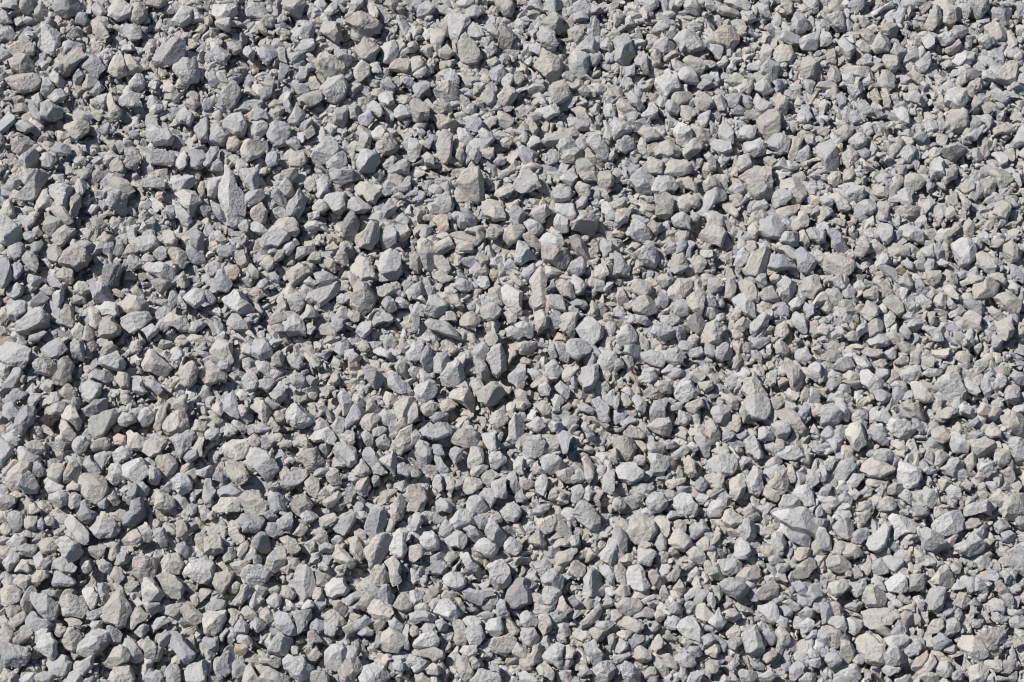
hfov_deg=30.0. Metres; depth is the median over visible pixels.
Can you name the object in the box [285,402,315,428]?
gravel stone
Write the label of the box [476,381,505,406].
gravel stone
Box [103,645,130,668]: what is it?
gravel stone
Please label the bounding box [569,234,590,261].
gravel stone
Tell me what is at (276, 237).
gravel stone
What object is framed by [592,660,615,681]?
gravel stone
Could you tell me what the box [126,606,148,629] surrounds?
gravel stone
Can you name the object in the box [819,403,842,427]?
gravel stone
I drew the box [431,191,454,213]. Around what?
gravel stone
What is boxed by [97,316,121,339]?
gravel stone
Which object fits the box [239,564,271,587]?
gravel stone
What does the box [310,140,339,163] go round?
gravel stone
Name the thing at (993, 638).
gravel stone
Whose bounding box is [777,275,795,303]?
gravel stone
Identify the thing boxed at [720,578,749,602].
gravel stone
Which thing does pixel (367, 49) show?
gravel stone
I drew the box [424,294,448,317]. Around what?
gravel stone
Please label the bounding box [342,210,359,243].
gravel stone
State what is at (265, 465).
gravel stone
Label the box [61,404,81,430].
gravel stone
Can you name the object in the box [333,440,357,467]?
gravel stone
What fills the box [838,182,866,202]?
gravel stone
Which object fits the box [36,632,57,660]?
gravel stone
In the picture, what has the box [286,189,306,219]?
gravel stone
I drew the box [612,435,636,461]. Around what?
gravel stone
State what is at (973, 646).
gravel stone
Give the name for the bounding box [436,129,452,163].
gravel stone
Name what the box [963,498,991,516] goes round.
gravel stone
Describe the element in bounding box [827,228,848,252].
gravel stone
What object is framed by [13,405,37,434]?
gravel stone
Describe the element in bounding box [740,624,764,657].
gravel stone
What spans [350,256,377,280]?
gravel stone
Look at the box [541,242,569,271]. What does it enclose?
gravel stone
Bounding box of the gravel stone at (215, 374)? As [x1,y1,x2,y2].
[204,360,227,385]
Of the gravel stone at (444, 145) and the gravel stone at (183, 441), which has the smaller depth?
the gravel stone at (183, 441)
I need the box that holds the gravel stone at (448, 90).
[433,80,459,101]
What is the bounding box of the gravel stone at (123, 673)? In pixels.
[109,665,135,681]
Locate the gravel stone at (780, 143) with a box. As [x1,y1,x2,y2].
[765,133,790,155]
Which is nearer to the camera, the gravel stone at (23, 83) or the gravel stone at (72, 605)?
the gravel stone at (72, 605)
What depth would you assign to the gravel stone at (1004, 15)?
2.11 m
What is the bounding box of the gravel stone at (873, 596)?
[860,584,886,607]
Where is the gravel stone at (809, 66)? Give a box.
[799,55,819,80]
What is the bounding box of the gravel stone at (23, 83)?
[4,72,41,92]
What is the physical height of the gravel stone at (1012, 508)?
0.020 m
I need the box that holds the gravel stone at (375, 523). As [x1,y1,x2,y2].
[364,508,386,538]
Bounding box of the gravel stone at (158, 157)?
[146,149,175,166]
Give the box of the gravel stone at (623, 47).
[613,33,634,65]
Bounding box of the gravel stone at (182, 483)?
[171,473,192,494]
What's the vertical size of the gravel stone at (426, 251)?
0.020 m
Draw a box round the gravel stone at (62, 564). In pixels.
[51,556,76,574]
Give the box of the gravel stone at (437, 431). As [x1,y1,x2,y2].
[422,422,452,440]
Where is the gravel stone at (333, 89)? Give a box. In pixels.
[319,74,348,105]
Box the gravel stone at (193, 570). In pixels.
[183,555,208,584]
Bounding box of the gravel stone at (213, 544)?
[204,533,223,555]
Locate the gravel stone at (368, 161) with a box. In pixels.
[356,148,380,174]
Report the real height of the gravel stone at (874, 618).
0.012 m
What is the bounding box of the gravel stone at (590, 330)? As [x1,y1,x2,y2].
[575,316,603,344]
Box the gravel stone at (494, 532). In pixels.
[484,517,506,547]
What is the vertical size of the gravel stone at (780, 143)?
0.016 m
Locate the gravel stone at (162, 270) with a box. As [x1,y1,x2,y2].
[142,261,175,280]
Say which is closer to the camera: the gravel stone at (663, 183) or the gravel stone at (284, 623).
the gravel stone at (284, 623)
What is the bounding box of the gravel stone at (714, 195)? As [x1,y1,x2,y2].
[701,187,727,208]
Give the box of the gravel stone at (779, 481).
[767,464,789,494]
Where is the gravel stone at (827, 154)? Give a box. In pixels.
[815,141,838,172]
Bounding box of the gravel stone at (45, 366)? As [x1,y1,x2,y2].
[32,356,57,375]
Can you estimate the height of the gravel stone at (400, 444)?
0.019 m
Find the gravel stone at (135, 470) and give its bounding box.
[120,457,148,482]
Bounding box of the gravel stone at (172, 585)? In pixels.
[156,572,184,598]
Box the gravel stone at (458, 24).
[447,13,470,45]
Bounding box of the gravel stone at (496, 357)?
[486,343,506,378]
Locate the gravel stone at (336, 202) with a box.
[322,192,346,214]
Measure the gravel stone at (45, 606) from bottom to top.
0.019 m
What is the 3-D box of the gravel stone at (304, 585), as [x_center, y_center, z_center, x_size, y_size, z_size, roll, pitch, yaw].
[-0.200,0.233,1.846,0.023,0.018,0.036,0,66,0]
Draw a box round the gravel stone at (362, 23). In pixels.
[345,11,381,37]
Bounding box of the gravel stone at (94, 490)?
[78,473,108,505]
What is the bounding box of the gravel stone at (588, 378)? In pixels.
[577,364,598,391]
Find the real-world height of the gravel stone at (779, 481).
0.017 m
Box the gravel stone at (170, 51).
[151,36,185,67]
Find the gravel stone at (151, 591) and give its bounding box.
[141,577,164,601]
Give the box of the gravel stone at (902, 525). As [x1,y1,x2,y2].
[888,513,919,540]
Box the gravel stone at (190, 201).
[174,189,201,216]
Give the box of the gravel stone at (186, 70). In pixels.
[172,57,200,83]
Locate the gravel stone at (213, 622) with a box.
[202,610,226,635]
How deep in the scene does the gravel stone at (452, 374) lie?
1.93 m
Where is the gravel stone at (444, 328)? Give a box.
[424,318,460,340]
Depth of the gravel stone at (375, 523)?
1.86 m
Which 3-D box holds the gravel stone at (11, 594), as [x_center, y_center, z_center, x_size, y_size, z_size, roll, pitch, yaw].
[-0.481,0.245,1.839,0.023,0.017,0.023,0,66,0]
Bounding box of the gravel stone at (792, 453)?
[777,445,804,460]
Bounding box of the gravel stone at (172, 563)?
[158,552,184,574]
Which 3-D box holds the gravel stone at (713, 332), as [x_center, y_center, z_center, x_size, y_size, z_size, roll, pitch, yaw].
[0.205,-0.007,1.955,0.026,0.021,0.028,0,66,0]
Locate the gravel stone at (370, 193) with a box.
[354,181,381,204]
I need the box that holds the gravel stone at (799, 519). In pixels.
[772,506,817,536]
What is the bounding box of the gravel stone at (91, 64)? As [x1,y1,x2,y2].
[78,54,105,77]
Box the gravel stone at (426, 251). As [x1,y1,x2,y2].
[416,237,436,271]
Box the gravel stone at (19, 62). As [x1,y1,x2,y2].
[8,52,35,72]
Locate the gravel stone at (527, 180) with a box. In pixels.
[512,168,541,192]
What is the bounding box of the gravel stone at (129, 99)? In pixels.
[119,91,141,107]
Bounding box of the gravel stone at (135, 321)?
[120,310,151,332]
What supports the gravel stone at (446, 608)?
on the ground
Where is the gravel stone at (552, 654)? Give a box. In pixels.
[542,642,564,669]
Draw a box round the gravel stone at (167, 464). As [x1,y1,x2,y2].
[155,453,177,477]
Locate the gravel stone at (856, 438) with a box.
[845,421,866,451]
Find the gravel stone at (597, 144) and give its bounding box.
[586,133,608,160]
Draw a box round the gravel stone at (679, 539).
[668,528,692,551]
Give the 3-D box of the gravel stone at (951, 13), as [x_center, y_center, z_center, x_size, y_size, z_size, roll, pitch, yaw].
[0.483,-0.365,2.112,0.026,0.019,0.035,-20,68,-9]
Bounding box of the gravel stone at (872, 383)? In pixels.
[860,369,884,395]
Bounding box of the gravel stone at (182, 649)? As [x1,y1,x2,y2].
[169,631,195,663]
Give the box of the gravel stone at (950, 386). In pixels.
[933,372,966,401]
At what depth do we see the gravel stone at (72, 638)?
1.82 m
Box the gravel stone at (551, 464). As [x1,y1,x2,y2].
[540,454,566,474]
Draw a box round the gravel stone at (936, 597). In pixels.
[926,586,946,613]
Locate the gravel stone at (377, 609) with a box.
[367,599,394,621]
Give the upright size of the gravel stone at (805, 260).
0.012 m
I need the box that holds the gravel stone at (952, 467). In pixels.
[940,457,964,478]
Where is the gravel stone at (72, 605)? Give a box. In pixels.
[58,593,88,618]
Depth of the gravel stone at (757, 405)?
1.91 m
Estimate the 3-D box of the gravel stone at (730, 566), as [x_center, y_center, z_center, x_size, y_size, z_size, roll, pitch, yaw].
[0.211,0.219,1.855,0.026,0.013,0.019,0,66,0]
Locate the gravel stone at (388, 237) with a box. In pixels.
[379,225,396,251]
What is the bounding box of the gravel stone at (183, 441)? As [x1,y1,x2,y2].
[169,429,196,458]
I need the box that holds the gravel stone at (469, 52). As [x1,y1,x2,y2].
[457,32,482,64]
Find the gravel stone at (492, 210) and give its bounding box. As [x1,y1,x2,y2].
[481,199,505,221]
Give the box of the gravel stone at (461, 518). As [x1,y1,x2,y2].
[449,508,476,530]
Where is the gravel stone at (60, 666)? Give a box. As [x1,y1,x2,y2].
[46,653,72,678]
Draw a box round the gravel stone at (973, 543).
[953,531,986,556]
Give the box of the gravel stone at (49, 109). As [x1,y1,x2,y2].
[39,99,63,121]
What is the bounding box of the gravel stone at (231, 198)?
[218,163,246,228]
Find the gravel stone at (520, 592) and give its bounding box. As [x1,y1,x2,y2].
[504,577,532,608]
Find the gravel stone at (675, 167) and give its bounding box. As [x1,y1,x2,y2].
[663,159,693,176]
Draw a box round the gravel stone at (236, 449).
[222,439,250,460]
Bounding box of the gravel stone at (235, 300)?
[221,289,254,315]
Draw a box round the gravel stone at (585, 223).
[570,213,599,236]
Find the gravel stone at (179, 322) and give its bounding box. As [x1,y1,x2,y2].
[163,312,190,331]
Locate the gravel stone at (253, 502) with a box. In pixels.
[239,489,269,516]
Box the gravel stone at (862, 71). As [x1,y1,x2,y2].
[841,65,872,77]
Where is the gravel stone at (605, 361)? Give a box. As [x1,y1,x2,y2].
[596,350,617,372]
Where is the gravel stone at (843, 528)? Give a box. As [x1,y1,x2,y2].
[832,517,853,539]
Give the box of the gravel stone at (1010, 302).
[993,291,1022,314]
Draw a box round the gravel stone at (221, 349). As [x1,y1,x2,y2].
[209,338,233,364]
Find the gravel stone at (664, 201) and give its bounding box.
[654,191,673,218]
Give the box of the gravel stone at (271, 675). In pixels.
[259,668,290,681]
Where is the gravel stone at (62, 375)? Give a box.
[52,356,74,386]
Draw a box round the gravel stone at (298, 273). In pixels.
[285,262,312,286]
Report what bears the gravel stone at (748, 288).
on the ground
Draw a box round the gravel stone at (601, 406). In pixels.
[592,398,610,423]
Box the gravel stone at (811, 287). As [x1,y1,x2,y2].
[800,274,822,299]
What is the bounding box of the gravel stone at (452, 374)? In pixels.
[440,358,464,386]
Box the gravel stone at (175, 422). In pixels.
[162,409,189,436]
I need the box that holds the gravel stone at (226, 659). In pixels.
[216,650,235,676]
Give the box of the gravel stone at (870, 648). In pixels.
[854,633,885,665]
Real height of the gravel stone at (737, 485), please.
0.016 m
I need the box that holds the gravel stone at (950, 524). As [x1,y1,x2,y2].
[931,510,964,535]
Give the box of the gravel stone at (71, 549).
[55,535,83,562]
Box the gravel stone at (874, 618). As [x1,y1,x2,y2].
[862,607,899,629]
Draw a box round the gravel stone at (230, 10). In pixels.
[211,3,237,19]
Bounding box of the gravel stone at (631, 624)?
[618,615,643,632]
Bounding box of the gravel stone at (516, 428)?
[506,412,524,444]
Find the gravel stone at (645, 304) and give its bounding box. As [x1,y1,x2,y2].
[631,294,657,315]
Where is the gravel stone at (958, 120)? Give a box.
[945,107,969,134]
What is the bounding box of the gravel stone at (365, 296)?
[353,280,377,318]
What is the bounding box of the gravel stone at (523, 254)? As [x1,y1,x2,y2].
[513,240,536,265]
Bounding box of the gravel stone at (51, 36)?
[41,24,61,56]
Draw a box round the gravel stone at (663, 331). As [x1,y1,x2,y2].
[650,322,674,341]
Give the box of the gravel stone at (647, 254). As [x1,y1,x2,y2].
[633,242,659,267]
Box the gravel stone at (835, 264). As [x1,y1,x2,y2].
[820,253,856,275]
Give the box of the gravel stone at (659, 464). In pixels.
[648,453,669,475]
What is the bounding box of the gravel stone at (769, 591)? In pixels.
[755,579,779,600]
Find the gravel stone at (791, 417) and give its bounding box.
[776,407,809,436]
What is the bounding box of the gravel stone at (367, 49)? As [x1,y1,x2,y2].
[354,36,379,63]
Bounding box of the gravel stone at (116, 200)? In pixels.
[105,190,128,215]
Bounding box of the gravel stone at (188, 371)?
[178,360,198,388]
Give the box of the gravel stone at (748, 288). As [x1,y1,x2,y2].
[736,279,758,303]
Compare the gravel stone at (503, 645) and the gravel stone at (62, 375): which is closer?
the gravel stone at (503, 645)
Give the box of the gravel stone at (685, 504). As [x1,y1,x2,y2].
[673,492,698,516]
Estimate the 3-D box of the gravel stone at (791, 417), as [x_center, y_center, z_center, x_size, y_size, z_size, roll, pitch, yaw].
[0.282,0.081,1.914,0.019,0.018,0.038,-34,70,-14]
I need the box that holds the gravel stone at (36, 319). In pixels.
[14,306,50,334]
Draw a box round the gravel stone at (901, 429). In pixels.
[886,417,916,439]
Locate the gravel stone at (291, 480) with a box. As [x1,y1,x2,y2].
[279,469,309,489]
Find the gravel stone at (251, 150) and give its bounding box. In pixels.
[240,138,268,162]
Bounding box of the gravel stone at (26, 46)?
[7,38,35,56]
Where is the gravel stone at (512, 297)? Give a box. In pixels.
[501,284,522,316]
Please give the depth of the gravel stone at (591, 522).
1.87 m
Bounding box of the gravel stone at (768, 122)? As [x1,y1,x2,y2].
[756,107,781,140]
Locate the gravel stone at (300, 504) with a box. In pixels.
[290,494,313,515]
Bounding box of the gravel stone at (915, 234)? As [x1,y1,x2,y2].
[898,224,925,243]
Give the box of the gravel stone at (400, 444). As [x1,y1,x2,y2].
[390,424,412,455]
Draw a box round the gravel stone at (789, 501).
[778,494,801,509]
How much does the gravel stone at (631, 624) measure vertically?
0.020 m
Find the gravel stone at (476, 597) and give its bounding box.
[462,588,493,605]
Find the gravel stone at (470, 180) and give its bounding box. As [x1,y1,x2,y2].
[456,166,484,203]
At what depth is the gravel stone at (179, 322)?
1.96 m
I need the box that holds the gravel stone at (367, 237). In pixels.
[355,220,379,250]
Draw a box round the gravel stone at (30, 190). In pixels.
[17,169,48,201]
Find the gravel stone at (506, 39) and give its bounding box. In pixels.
[498,23,513,50]
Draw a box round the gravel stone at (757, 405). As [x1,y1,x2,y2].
[744,391,770,420]
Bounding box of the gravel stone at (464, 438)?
[450,427,480,448]
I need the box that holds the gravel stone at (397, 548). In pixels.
[388,527,408,559]
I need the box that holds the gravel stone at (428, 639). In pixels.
[411,631,439,649]
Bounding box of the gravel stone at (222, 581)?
[212,569,235,594]
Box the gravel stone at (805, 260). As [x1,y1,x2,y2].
[795,247,815,273]
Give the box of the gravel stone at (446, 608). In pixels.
[433,598,459,621]
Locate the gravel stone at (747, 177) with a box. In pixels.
[738,165,772,187]
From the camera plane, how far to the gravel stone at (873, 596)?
1.84 m
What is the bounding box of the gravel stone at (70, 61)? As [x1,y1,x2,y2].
[54,47,86,77]
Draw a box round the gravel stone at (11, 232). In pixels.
[0,213,22,245]
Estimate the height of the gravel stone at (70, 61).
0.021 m
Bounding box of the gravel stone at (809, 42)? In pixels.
[799,29,820,50]
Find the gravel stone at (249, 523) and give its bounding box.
[237,513,264,532]
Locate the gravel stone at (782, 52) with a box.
[773,43,796,64]
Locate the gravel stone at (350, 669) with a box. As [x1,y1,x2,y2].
[338,657,362,681]
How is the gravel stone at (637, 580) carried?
on the ground
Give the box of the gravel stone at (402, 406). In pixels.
[393,396,414,419]
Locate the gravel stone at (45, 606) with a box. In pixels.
[30,591,58,620]
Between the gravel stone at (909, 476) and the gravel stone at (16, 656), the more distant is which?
the gravel stone at (909, 476)
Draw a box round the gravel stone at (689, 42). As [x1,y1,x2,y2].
[673,29,705,55]
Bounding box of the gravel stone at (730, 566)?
[717,557,742,575]
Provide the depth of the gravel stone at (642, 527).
1.86 m
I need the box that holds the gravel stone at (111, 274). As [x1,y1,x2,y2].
[101,263,123,289]
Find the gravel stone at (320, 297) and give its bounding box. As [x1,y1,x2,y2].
[309,281,340,308]
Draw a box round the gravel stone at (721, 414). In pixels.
[710,404,730,425]
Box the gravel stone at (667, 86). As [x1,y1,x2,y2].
[654,73,681,101]
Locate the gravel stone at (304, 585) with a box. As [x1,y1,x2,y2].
[293,563,316,601]
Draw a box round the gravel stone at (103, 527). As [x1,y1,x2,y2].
[89,516,120,538]
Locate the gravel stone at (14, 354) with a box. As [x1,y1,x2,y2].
[0,341,31,368]
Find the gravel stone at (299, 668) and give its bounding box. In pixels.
[282,654,314,681]
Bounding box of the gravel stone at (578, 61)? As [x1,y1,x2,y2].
[568,48,589,78]
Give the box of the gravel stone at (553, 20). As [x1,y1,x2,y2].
[540,11,564,34]
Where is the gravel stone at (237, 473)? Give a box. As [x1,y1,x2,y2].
[226,459,249,485]
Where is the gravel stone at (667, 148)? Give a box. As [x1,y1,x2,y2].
[653,139,681,159]
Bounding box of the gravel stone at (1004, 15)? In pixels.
[987,7,1011,25]
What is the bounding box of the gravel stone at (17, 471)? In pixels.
[5,460,32,491]
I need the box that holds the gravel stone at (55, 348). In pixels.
[40,338,67,357]
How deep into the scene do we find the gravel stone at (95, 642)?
1.82 m
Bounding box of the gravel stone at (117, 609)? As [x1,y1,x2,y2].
[102,591,132,629]
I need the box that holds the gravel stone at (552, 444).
[542,434,559,453]
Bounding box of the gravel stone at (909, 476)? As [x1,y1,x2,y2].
[896,461,922,488]
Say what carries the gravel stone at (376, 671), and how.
on the ground
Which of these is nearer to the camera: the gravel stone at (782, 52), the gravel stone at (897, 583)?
the gravel stone at (897, 583)
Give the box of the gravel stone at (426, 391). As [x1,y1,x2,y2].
[414,379,437,403]
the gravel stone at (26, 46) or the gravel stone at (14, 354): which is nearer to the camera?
the gravel stone at (14, 354)
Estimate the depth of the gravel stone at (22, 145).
2.04 m
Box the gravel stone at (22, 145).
[11,136,36,155]
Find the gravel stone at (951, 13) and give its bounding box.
[932,0,960,25]
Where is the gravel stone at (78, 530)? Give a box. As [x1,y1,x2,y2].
[64,514,89,545]
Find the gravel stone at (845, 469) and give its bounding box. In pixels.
[834,459,857,480]
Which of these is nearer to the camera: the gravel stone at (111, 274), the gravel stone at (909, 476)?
the gravel stone at (909, 476)
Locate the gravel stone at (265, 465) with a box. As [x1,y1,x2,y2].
[245,447,279,482]
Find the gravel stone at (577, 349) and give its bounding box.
[566,338,591,360]
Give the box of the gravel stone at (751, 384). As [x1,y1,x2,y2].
[740,376,768,396]
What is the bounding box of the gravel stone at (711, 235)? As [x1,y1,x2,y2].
[698,225,726,247]
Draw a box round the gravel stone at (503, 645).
[488,633,516,656]
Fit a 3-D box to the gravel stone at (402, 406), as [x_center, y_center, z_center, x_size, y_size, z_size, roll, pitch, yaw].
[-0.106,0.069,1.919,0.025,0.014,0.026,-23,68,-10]
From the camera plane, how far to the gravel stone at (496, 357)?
1.93 m
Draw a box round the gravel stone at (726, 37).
[713,25,739,49]
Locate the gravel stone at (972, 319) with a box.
[962,310,982,332]
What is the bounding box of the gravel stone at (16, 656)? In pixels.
[0,641,31,667]
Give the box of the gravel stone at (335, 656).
[324,643,346,671]
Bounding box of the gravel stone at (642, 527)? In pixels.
[626,514,658,544]
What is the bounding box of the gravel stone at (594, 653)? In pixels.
[582,639,603,666]
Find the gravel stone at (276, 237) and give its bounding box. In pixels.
[259,227,291,249]
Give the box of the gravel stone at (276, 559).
[264,545,286,574]
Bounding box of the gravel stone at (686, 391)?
[674,380,699,402]
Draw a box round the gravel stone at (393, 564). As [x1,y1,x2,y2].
[384,555,401,586]
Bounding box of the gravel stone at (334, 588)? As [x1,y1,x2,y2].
[324,577,349,599]
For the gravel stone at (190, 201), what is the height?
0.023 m
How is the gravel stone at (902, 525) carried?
on the ground
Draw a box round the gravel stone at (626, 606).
[615,597,643,615]
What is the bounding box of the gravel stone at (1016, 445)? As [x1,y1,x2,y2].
[1007,436,1023,465]
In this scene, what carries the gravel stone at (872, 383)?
on the ground
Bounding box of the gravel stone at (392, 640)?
[380,627,405,652]
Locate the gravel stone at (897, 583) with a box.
[884,572,908,593]
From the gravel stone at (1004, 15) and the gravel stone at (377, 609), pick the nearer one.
the gravel stone at (377, 609)
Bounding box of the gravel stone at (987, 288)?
[971,277,1000,299]
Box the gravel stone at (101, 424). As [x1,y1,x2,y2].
[88,408,119,439]
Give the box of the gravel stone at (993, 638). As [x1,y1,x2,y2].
[979,626,1006,650]
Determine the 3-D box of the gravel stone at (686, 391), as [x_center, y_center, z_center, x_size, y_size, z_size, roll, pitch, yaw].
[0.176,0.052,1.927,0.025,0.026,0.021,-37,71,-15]
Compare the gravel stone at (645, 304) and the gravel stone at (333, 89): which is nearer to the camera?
the gravel stone at (645, 304)
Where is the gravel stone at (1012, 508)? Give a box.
[1000,493,1023,520]
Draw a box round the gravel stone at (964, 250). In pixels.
[950,237,976,267]
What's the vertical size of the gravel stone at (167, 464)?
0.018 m
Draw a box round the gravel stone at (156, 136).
[144,126,174,145]
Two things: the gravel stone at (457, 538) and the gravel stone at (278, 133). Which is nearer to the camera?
the gravel stone at (457, 538)
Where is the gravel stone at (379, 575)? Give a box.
[370,564,389,585]
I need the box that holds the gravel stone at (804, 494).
[792,484,814,506]
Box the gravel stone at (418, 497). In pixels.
[408,483,428,511]
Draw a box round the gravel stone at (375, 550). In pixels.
[363,532,392,569]
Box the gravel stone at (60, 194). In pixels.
[49,183,73,209]
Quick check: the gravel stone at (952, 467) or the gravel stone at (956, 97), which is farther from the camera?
the gravel stone at (956, 97)
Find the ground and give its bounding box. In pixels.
[0,0,1023,681]
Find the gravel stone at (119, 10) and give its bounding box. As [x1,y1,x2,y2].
[107,0,132,21]
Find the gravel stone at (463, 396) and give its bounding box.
[448,387,474,412]
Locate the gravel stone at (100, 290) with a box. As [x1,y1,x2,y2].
[89,280,114,303]
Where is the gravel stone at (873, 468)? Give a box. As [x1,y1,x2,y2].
[859,458,895,479]
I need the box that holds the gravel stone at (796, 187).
[777,177,806,204]
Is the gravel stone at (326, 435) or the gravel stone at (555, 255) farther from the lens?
the gravel stone at (555, 255)
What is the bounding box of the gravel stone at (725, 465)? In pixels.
[707,453,737,476]
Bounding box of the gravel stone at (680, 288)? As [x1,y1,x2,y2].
[666,278,693,302]
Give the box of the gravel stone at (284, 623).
[273,610,296,635]
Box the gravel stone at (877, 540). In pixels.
[865,522,891,552]
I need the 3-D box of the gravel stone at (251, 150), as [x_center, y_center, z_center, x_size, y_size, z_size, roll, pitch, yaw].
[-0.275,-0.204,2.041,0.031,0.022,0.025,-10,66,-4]
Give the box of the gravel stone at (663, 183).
[651,174,678,193]
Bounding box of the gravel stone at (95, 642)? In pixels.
[76,628,111,657]
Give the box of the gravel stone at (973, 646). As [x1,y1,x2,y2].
[957,635,988,659]
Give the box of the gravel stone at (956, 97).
[944,87,968,109]
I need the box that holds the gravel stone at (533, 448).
[521,434,545,459]
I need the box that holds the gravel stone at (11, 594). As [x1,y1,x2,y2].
[0,585,22,606]
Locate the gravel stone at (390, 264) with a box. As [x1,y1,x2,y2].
[378,248,401,280]
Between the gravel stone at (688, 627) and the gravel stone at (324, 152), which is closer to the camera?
the gravel stone at (688, 627)
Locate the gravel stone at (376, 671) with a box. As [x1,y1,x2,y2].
[358,661,389,681]
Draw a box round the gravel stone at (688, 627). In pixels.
[676,615,702,642]
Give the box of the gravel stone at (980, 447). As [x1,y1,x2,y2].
[967,438,995,457]
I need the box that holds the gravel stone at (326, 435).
[308,427,336,444]
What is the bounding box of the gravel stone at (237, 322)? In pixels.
[226,312,251,331]
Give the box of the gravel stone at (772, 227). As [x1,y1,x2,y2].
[758,215,785,239]
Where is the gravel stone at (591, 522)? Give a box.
[574,512,600,532]
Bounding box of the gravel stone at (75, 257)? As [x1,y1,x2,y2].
[57,242,90,271]
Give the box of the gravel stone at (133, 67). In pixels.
[124,54,143,74]
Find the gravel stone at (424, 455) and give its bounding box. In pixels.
[414,442,433,470]
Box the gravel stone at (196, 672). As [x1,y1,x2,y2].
[184,659,207,681]
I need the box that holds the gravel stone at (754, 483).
[745,465,763,496]
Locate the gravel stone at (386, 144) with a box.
[375,132,398,155]
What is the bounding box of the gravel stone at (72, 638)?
[61,627,82,651]
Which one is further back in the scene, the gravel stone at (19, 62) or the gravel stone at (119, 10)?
the gravel stone at (119, 10)
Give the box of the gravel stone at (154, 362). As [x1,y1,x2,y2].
[141,349,172,376]
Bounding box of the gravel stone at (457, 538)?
[444,530,467,548]
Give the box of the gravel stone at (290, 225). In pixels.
[274,216,299,236]
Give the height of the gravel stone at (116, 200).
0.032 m
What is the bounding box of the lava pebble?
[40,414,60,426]
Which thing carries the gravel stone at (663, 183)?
on the ground
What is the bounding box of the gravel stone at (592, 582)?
[582,566,601,598]
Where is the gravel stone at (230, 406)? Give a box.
[222,392,238,418]
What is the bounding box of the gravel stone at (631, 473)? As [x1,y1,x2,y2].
[615,462,644,484]
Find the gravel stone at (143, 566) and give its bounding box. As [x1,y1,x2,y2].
[132,555,158,582]
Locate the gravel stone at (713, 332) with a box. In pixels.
[700,319,723,343]
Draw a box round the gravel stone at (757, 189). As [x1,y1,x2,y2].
[747,179,773,200]
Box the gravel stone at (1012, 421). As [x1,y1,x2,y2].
[999,410,1023,437]
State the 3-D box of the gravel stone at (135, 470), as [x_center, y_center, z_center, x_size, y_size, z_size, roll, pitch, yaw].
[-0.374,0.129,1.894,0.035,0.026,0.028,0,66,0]
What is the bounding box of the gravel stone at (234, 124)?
[222,111,246,137]
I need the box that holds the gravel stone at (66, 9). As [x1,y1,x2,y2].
[51,0,81,18]
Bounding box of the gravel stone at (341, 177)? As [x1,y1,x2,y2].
[329,168,353,185]
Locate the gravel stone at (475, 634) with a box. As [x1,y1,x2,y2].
[465,625,484,645]
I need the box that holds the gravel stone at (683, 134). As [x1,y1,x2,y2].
[673,122,693,147]
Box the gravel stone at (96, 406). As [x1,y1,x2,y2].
[81,398,107,417]
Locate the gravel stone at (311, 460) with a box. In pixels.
[296,447,324,472]
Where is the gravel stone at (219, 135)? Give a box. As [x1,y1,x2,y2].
[207,122,230,146]
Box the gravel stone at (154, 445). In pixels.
[142,435,167,457]
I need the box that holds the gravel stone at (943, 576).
[929,564,954,589]
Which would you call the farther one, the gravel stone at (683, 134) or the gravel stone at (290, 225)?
the gravel stone at (683, 134)
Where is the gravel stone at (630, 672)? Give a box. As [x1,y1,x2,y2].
[619,661,640,681]
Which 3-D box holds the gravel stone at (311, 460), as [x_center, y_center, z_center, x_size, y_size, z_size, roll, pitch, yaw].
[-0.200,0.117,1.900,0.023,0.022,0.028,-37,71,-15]
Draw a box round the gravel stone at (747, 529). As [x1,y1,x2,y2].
[738,518,756,542]
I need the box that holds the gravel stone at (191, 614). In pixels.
[180,601,202,625]
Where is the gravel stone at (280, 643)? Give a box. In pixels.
[267,632,292,655]
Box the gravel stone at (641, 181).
[630,169,655,195]
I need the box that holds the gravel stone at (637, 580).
[625,564,650,592]
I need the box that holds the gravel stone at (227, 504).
[212,497,241,512]
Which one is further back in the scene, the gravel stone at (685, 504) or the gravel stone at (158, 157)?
the gravel stone at (158, 157)
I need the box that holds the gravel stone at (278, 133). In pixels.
[266,120,291,145]
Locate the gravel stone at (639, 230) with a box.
[629,218,652,242]
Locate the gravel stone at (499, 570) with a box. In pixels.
[485,559,511,590]
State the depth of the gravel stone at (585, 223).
2.00 m
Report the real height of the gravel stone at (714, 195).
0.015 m
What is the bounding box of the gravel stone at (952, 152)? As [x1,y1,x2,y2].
[940,143,966,161]
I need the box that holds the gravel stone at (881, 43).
[870,32,890,53]
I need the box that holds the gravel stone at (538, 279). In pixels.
[529,266,547,313]
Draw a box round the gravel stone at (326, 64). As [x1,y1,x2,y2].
[313,51,344,79]
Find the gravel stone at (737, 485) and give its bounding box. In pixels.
[729,473,745,501]
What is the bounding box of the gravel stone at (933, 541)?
[918,527,949,553]
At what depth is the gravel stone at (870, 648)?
1.81 m
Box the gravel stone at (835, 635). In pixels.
[821,625,842,649]
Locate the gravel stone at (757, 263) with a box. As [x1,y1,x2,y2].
[742,245,771,277]
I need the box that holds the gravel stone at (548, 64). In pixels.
[533,48,563,82]

